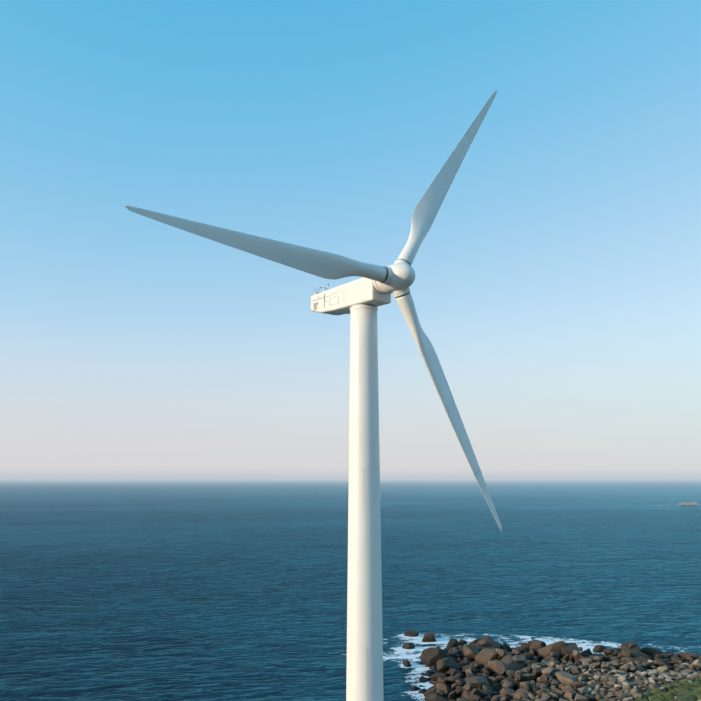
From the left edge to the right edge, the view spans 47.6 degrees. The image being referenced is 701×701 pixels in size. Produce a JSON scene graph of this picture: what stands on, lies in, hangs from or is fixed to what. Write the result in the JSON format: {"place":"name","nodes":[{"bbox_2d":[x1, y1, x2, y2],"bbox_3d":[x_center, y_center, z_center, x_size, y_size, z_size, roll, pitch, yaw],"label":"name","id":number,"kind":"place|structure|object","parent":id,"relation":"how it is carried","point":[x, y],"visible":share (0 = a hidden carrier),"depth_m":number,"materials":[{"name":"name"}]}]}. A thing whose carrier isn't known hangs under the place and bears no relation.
{"place":"outdoors","nodes":[
{"label":"outdoors","id":0,"kind":"place"},
{"bbox_2d":[0,480,700,700],"bbox_3d":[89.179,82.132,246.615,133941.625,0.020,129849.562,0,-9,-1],"label":"sea","id":1,"kind":"structure","parent":0,"point":[173,590],"depth_m":337.54,"materials":[{"name":"liquid"}]},
{"bbox_2d":[678,502,699,504],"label":"islet rocks","id":2,"kind":"object","parent":1,"relation":"in","point":[689,503],"visible":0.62,"depth_m":1301.96,"materials":[{"name":"grey stone"}]},
{"bbox_2d":[0,0,700,479],"label":"sky","id":3,"kind":"structure","parent":0,"point":[555,291],"materials":[{"name":"blue"}]},
{"bbox_2d":[447,661,700,700],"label":"headland terrain","id":4,"kind":"structure","parent":0,"point":[631,681],"depth_m":145.44,"materials":[{"name":"stone"}]},
{"bbox_2d":[346,308,383,700],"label":"tower","id":5,"kind":"structure","parent":4,"relation":"on","point":[364,675],"depth_m":72.80,"materials":[{"name":"metal"}]},
{"bbox_2d":[125,90,501,531],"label":"rotor","id":6,"kind":"object","parent":5,"relation":"attached to","point":[397,278],"visible":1,"depth_m":73.80,"materials":[{"name":"white metal"}]},
{"bbox_2d":[350,304,377,310],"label":"yaw bearing","id":7,"kind":"object","parent":5,"relation":"on","point":[356,306],"visible":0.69,"depth_m":76.13,"materials":[{"name":"white metal"}]},
{"bbox_2d":[311,277,390,314],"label":"nacelle","id":8,"kind":"object","parent":7,"relation":"on","point":[366,293],"visible":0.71,"depth_m":77.48,"materials":[{"name":"white metal"}]},
{"bbox_2d":[402,631,700,700],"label":"shore rocks","id":9,"kind":"object","parent":4,"relation":"on","point":[530,677],"visible":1,"depth_m":163.32,"materials":[{"name":"stone"}]},
{"bbox_2d":[623,676,700,700],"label":"grass tufts","id":10,"kind":"object","parent":4,"relation":"on","point":[686,694],"visible":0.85,"depth_m":136.00,"materials":[{"name":"green plant"}]}
]}

